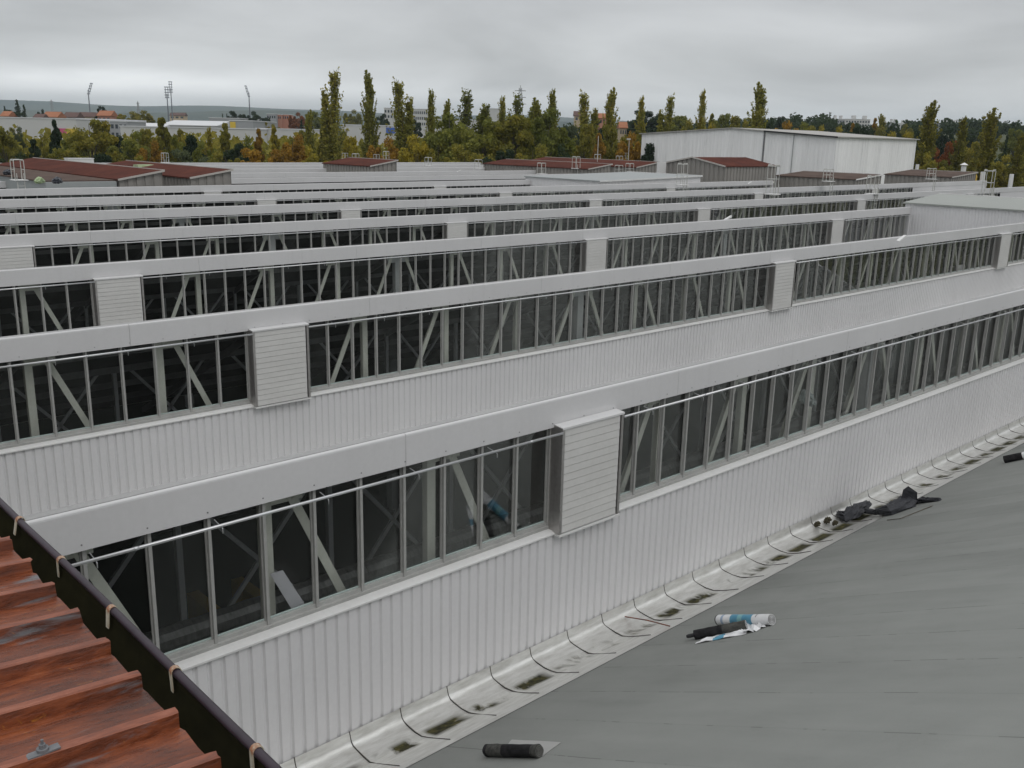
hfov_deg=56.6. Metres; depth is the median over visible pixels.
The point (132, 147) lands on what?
broadleaf tree
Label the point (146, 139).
broadleaf tree
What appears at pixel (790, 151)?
white hall
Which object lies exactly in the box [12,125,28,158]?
broadleaf tree
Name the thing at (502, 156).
broadleaf tree
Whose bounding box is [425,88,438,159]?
poplar tree
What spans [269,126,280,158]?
broadleaf tree
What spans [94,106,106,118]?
broadleaf tree
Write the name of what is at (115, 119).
retail store
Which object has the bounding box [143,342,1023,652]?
ventilation duct
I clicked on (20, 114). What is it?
broadleaf tree
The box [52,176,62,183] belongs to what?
tarp bundle
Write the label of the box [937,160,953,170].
broadleaf tree
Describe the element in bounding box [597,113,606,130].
house
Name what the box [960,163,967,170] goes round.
flue pipe
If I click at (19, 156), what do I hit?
broadleaf tree
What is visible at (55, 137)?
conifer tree
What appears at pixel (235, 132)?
retail shed
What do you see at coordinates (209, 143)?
poplar tree
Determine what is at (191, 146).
broadleaf tree
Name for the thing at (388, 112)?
office block
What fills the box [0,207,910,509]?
sawtooth roof bay
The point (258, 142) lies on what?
broadleaf tree
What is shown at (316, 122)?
broadleaf tree
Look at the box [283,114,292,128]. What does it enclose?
school
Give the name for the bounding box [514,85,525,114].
lattice pylon
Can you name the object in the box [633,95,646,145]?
poplar tree
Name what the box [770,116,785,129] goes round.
broadleaf tree
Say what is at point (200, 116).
hills
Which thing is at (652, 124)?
broadleaf tree
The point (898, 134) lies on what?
broadleaf tree
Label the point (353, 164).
penthouse
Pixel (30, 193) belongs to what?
sawtooth roof bay
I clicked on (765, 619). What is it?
felt roll
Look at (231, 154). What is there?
broadleaf tree
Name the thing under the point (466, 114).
poplar tree
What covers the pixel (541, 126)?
broadleaf tree
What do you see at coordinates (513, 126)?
broadleaf tree
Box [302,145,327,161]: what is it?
broadleaf tree
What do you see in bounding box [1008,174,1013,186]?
flue pipe
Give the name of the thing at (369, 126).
poplar tree
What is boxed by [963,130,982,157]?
broadleaf tree
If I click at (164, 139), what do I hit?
broadleaf tree
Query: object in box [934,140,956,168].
broadleaf tree
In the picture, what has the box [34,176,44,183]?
rubble bag
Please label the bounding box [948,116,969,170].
poplar tree
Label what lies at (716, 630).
felt roll
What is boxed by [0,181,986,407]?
sawtooth roof bay
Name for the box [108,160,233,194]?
penthouse
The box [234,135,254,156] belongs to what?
broadleaf tree
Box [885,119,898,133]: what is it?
apartment block
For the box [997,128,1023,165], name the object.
broadleaf tree
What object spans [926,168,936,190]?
ladder guard rail
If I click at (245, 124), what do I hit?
supermarket
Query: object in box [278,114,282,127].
school
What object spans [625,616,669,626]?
rusty rod
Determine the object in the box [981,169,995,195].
ladder guard rail
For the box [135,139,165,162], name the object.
broadleaf tree
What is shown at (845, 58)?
sky
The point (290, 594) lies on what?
board
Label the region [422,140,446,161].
broadleaf tree
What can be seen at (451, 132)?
broadleaf tree
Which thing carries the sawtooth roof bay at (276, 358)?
on the factory floor
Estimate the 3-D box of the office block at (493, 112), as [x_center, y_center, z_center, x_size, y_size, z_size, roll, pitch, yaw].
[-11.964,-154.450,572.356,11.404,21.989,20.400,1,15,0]
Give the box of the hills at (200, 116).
[0,110,616,128]
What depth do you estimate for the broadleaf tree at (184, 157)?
159.40 m
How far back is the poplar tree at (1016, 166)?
182.97 m
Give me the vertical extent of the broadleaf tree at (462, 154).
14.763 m
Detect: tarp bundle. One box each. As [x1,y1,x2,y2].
[2,169,12,174]
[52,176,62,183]
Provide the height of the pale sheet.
0.443 m
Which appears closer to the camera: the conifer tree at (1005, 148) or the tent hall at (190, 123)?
the conifer tree at (1005, 148)
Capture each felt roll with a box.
[482,744,543,757]
[686,620,746,639]
[715,614,775,624]
[1003,452,1023,462]
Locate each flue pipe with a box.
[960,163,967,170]
[980,172,985,180]
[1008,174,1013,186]
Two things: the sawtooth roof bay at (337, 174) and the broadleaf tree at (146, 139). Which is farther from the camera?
the broadleaf tree at (146, 139)
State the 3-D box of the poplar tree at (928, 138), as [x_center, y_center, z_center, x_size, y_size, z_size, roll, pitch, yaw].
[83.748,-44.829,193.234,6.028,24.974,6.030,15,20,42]
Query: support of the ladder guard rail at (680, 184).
attached to the sawtooth roof bay at (37, 222)
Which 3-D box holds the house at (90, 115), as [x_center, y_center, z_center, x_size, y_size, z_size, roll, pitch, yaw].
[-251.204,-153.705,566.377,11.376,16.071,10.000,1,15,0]
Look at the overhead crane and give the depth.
21.98 m
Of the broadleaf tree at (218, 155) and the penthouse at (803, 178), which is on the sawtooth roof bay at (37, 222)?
the penthouse at (803, 178)
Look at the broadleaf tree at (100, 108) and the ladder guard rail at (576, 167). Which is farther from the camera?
the broadleaf tree at (100, 108)
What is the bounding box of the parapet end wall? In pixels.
[657,162,665,172]
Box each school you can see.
[266,113,277,127]
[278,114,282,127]
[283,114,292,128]
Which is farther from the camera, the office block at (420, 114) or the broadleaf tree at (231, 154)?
the office block at (420, 114)
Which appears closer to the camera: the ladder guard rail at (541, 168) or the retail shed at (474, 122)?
the ladder guard rail at (541, 168)
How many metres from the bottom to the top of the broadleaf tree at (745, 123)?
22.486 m
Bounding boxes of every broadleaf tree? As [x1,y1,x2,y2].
[0,109,24,116]
[0,126,19,161]
[0,147,23,158]
[0,152,26,162]
[6,127,14,134]
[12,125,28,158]
[28,139,41,157]
[29,132,59,159]
[47,148,82,159]
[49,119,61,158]
[60,119,124,162]
[61,135,90,156]
[93,154,112,162]
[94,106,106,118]
[100,135,131,157]
[106,130,150,161]
[117,111,140,119]
[134,154,142,160]
[135,110,155,122]
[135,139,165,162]
[138,128,155,156]
[155,117,176,161]
[165,135,184,162]
[167,128,185,158]
[170,149,209,162]
[183,134,206,161]
[192,139,215,162]
[204,150,240,162]
[217,123,230,162]
[221,143,249,162]
[227,111,242,117]
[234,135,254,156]
[239,147,274,162]
[241,111,260,120]
[248,114,267,120]
[254,128,264,162]
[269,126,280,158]
[270,133,310,161]
[273,152,293,162]
[287,112,304,128]
[287,129,314,151]
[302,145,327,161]
[303,111,321,128]
[317,130,325,161]
[339,131,346,152]
[341,136,361,157]
[342,110,362,124]
[366,136,399,161]
[375,113,389,124]
[397,134,428,161]
[414,119,422,138]
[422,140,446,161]
[423,111,473,160]
[442,143,484,162]
[461,119,507,164]
[481,149,513,164]
[486,114,534,160]
[514,107,575,158]
[514,144,551,159]
[557,143,570,157]
[567,125,582,156]
[570,123,595,157]
[577,119,603,141]
[589,133,606,158]
[602,124,627,158]
[613,131,640,160]
[627,110,665,133]
[638,121,645,146]
[640,142,654,160]
[648,113,679,132]
[671,115,692,130]
[680,118,703,130]
[708,113,715,127]
[708,122,715,128]
[713,113,730,127]
[729,115,740,127]
[742,118,751,127]
[763,122,773,128]
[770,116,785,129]
[775,120,796,129]
[793,121,808,130]
[808,125,815,130]
[836,126,846,132]
[852,125,868,134]
[870,118,877,135]
[887,131,895,136]
[890,126,901,137]
[896,124,914,138]
[903,130,913,137]
[914,129,920,150]
[919,151,946,170]
[932,127,955,160]
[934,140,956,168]
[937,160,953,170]
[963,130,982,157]
[963,141,992,171]
[990,154,1023,187]
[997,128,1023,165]
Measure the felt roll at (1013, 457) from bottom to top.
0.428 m
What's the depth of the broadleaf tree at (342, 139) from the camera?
199.91 m
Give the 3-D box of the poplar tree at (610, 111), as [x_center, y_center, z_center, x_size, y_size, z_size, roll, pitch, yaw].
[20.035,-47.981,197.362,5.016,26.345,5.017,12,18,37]
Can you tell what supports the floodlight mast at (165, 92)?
on the ground
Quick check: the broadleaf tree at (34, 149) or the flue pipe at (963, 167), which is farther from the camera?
the broadleaf tree at (34, 149)
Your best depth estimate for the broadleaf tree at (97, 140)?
168.48 m
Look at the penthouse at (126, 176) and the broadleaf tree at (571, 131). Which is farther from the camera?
the broadleaf tree at (571, 131)
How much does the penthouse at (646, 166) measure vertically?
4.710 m
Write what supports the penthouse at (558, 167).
on the sawtooth roof bay at (337, 174)
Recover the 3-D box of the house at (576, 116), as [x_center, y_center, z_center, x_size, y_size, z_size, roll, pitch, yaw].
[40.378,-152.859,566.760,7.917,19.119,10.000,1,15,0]
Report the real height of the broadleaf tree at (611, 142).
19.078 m
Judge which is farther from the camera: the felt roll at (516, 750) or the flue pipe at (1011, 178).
the flue pipe at (1011, 178)
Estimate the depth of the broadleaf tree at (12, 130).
319.64 m
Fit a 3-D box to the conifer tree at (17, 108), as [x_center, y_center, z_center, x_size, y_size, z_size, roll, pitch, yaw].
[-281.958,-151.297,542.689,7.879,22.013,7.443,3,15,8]
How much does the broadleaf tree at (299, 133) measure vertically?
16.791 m
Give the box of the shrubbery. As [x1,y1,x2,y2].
[0,124,1022,186]
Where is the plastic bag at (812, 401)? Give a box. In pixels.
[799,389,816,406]
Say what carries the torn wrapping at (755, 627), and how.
on the sawtooth roof bay at (883, 642)
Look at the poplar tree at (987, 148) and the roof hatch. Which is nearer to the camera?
the roof hatch
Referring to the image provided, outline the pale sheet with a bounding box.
[509,740,560,755]
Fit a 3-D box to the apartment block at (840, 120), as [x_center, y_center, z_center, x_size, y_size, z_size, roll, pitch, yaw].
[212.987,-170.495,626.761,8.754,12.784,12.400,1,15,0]
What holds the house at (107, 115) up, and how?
on the ground
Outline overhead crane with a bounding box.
[187,576,259,618]
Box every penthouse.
[0,157,164,195]
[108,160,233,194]
[322,157,397,171]
[482,159,612,173]
[532,157,659,172]
[666,157,776,188]
[775,170,883,194]
[884,169,977,183]
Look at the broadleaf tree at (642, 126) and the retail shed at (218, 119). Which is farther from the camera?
the retail shed at (218, 119)
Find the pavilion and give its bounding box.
[109,120,146,136]
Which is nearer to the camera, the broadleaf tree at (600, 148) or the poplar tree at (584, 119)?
the broadleaf tree at (600, 148)
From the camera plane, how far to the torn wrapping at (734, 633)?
14.32 m
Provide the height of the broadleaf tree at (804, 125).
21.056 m
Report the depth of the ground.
482.70 m
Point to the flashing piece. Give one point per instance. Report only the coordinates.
(902, 237)
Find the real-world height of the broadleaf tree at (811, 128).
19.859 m
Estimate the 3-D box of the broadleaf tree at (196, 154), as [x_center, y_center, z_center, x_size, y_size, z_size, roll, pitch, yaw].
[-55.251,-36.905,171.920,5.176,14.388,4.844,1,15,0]
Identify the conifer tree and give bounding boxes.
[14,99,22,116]
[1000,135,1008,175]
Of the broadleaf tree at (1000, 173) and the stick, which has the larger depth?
the broadleaf tree at (1000, 173)
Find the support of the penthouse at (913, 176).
on the sawtooth roof bay at (37, 222)
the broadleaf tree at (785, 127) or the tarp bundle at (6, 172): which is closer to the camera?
the tarp bundle at (6, 172)
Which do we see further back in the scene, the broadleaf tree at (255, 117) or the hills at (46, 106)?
the hills at (46, 106)
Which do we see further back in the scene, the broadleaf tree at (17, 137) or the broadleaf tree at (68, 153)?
the broadleaf tree at (17, 137)
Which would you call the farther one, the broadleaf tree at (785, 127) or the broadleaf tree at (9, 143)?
the broadleaf tree at (785, 127)
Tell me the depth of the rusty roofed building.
3.57 m
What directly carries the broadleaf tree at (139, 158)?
on the ground
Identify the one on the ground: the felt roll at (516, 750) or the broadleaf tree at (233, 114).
the broadleaf tree at (233, 114)
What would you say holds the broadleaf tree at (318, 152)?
on the ground
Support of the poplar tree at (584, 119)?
on the ground
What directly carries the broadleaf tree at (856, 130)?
on the ground
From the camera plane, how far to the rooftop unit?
98.31 m
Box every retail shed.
[119,125,267,143]
[209,117,259,120]
[259,128,319,144]
[341,124,413,148]
[435,119,499,131]
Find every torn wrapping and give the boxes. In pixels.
[695,630,746,643]
[741,623,765,632]
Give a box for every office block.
[384,108,397,124]
[406,109,428,138]
[482,108,500,119]
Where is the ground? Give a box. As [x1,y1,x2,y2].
[869,127,1010,159]
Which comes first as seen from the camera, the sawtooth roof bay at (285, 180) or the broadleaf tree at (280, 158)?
the sawtooth roof bay at (285, 180)
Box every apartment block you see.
[833,115,844,123]
[845,115,870,129]
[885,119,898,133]
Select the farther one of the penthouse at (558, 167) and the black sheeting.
the penthouse at (558, 167)
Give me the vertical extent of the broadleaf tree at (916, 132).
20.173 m
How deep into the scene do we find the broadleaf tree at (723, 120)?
340.27 m
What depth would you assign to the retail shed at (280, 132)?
345.19 m
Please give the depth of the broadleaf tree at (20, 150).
180.50 m
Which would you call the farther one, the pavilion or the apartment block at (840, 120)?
the apartment block at (840, 120)
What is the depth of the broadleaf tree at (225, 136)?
182.19 m
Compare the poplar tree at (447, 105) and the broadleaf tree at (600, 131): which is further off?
the broadleaf tree at (600, 131)
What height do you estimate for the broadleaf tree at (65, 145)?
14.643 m
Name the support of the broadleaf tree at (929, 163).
on the ground
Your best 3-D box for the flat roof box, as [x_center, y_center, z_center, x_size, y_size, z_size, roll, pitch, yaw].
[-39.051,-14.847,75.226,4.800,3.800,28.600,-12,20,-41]
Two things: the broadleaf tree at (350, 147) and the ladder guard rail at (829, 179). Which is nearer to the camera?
the ladder guard rail at (829, 179)
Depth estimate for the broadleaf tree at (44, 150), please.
189.72 m
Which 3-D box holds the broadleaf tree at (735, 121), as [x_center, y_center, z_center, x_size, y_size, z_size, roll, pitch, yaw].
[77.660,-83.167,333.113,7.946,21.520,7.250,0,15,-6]
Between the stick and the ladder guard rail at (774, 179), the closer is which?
the stick
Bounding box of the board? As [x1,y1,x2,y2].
[270,570,304,608]
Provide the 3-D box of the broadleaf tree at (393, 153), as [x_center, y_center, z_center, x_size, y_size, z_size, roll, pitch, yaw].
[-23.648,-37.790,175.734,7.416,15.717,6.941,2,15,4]
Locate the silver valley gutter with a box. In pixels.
[280,417,1023,767]
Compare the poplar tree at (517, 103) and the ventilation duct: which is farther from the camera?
the poplar tree at (517, 103)
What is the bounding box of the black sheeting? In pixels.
[836,486,941,521]
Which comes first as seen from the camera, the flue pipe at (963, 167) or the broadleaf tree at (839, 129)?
the flue pipe at (963, 167)
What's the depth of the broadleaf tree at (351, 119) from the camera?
649.50 m
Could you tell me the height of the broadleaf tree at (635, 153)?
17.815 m
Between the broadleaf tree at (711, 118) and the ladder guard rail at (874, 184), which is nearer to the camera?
the ladder guard rail at (874, 184)
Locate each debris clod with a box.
[814,521,820,526]
[823,516,831,523]
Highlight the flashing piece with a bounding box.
[896,235,905,240]
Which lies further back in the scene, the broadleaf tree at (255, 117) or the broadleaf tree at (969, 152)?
the broadleaf tree at (255, 117)
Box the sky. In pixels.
[0,0,1023,125]
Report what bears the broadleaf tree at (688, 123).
on the ground
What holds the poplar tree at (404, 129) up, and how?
on the ground
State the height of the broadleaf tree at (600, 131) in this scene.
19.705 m
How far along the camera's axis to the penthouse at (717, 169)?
101.24 m
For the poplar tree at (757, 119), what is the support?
on the ground
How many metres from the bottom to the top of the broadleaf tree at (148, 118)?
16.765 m
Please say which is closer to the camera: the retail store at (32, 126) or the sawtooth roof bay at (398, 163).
the sawtooth roof bay at (398, 163)
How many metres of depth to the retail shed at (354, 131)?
370.56 m
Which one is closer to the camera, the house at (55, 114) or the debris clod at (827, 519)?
the debris clod at (827, 519)
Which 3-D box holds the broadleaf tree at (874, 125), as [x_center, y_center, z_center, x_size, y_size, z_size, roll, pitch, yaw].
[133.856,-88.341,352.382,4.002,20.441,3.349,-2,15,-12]
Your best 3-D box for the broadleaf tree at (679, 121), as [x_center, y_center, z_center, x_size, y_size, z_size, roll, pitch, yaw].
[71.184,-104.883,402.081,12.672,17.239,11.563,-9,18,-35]
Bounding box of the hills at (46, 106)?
[0,100,629,124]
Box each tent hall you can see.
[146,123,172,126]
[164,120,229,127]
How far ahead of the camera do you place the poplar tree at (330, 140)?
188.19 m
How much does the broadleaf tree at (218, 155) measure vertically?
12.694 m
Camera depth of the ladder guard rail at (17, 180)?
62.57 m
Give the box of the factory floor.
[0,267,954,632]
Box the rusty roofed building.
[0,498,281,767]
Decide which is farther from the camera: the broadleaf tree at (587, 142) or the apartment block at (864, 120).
the apartment block at (864, 120)
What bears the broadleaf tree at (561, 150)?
on the ground
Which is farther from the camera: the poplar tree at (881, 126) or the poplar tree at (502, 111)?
the poplar tree at (881, 126)
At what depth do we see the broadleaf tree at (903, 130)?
379.05 m
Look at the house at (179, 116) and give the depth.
901.48 m
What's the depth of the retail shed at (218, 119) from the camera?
520.15 m
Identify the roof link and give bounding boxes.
[524,171,702,192]
[903,193,1023,265]
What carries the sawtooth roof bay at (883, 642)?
on the factory floor
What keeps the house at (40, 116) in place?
on the ground
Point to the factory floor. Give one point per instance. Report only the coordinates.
(292, 553)
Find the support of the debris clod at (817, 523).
in the silver valley gutter
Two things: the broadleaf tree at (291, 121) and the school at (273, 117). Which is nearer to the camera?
the broadleaf tree at (291, 121)
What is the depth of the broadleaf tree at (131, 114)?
480.07 m
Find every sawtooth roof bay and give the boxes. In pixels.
[0,174,558,188]
[0,179,530,198]
[0,180,773,213]
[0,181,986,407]
[0,187,1023,337]
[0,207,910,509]
[0,222,1023,515]
[22,287,1023,764]
[100,162,480,165]
[206,165,482,168]
[231,167,484,172]
[231,170,535,177]
[406,443,1023,767]
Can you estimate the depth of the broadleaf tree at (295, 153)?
174.50 m
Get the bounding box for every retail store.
[0,117,123,137]
[77,118,145,121]
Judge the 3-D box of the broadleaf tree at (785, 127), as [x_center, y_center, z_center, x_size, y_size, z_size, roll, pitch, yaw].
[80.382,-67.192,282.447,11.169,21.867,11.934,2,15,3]
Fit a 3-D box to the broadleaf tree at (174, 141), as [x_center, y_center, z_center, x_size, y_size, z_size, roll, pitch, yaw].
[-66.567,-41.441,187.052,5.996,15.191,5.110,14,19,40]
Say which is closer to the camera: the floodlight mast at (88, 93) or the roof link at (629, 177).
the roof link at (629, 177)
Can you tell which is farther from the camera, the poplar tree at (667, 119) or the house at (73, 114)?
the house at (73, 114)
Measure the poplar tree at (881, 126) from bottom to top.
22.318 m
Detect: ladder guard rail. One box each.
[10,159,28,198]
[160,153,170,162]
[536,163,545,173]
[571,156,580,173]
[675,163,687,190]
[764,164,780,197]
[822,169,834,195]
[864,175,878,208]
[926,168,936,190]
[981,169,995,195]
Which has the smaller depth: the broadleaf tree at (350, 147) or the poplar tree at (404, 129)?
the broadleaf tree at (350, 147)
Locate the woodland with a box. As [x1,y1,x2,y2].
[558,112,1023,167]
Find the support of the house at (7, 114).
on the ground
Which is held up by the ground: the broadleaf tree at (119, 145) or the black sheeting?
the broadleaf tree at (119, 145)
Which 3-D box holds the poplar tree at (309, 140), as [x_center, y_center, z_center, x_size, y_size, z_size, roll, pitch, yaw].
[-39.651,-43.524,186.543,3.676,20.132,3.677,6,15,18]
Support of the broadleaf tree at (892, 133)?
on the ground
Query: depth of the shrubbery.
224.05 m
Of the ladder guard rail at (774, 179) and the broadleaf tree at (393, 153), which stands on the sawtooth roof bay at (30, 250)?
the ladder guard rail at (774, 179)
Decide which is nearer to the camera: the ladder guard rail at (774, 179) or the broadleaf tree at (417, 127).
the ladder guard rail at (774, 179)
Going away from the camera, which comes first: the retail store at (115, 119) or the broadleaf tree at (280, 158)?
the broadleaf tree at (280, 158)
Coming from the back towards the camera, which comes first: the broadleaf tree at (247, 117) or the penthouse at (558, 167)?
the broadleaf tree at (247, 117)
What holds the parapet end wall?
on the sawtooth roof bay at (33, 205)
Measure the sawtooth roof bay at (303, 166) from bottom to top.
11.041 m
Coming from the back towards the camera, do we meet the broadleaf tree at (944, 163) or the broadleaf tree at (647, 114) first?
the broadleaf tree at (647, 114)
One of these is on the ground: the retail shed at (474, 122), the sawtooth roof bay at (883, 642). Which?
the retail shed at (474, 122)
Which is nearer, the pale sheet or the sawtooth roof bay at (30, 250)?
the pale sheet
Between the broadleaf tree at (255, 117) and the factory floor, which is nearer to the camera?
the factory floor
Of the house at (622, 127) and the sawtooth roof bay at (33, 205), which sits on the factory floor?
the sawtooth roof bay at (33, 205)
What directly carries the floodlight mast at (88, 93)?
on the ground
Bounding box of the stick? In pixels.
[888,506,931,519]
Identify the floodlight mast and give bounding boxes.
[87,83,92,111]
[164,87,168,121]
[168,81,172,120]
[245,86,249,115]
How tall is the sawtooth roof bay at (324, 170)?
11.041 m
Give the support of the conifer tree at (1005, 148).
on the ground
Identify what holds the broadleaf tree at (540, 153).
on the ground
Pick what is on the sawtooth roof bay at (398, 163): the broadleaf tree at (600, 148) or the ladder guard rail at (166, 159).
the ladder guard rail at (166, 159)
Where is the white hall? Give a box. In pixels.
[639,128,919,183]
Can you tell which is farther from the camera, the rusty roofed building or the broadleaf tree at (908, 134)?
the broadleaf tree at (908, 134)
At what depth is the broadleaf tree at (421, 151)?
171.59 m
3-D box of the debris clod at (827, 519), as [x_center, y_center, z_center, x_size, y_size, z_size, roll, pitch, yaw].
[7.085,3.050,21.320,0.255,0.170,0.172,-12,20,-41]
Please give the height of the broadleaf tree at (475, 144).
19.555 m
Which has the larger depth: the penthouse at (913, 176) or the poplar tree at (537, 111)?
the poplar tree at (537, 111)
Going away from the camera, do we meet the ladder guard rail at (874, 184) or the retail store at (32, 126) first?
the ladder guard rail at (874, 184)
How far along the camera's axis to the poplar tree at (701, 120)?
222.90 m
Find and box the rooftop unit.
[64,158,93,162]
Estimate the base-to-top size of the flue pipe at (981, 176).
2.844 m
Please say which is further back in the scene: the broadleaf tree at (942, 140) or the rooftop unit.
the broadleaf tree at (942, 140)
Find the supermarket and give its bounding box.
[229,120,276,127]
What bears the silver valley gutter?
on the sawtooth roof bay at (883, 642)
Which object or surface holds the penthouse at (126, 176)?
on the sawtooth roof bay at (337, 174)
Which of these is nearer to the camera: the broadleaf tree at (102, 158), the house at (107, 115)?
the broadleaf tree at (102, 158)
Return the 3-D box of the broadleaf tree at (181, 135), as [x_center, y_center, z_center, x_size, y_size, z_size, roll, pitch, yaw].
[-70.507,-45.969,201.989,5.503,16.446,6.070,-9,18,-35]
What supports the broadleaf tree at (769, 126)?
on the ground
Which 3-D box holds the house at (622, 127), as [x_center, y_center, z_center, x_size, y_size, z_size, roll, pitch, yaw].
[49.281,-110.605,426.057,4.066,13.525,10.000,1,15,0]
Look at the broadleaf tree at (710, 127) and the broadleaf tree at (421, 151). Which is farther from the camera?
the broadleaf tree at (710, 127)
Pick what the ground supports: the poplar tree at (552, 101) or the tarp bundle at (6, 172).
the poplar tree at (552, 101)
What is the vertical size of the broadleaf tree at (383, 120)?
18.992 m
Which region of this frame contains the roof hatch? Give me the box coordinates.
[133,164,150,166]
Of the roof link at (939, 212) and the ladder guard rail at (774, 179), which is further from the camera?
the ladder guard rail at (774, 179)
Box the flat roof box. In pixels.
[0,166,117,197]
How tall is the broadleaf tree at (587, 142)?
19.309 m
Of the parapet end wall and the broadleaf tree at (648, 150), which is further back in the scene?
the broadleaf tree at (648, 150)
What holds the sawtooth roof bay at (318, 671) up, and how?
on the factory floor
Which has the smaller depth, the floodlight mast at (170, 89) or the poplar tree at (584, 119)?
the poplar tree at (584, 119)
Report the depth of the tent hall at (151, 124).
429.67 m
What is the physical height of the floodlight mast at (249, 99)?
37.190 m
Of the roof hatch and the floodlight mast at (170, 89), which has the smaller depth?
the roof hatch
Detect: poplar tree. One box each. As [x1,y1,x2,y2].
[205,126,213,156]
[302,109,316,155]
[318,67,348,160]
[358,69,381,158]
[385,76,415,158]
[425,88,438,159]
[437,98,450,156]
[443,89,491,156]
[497,95,506,129]
[507,92,533,119]
[529,97,542,157]
[546,88,559,155]
[573,89,599,157]
[601,87,619,158]
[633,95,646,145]
[656,93,674,131]
[693,89,707,129]
[747,82,768,128]
[874,113,886,135]
[914,100,942,168]
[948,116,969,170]
[968,107,1001,187]
[1005,133,1023,186]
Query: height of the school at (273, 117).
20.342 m
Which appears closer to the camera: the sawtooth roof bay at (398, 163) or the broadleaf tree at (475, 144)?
the sawtooth roof bay at (398, 163)
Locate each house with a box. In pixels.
[0,111,17,116]
[33,114,48,117]
[44,112,66,117]
[64,112,84,117]
[80,112,97,118]
[96,110,117,118]
[169,112,187,120]
[573,111,580,133]
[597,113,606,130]
[617,122,627,141]
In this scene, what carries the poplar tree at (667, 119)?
on the ground

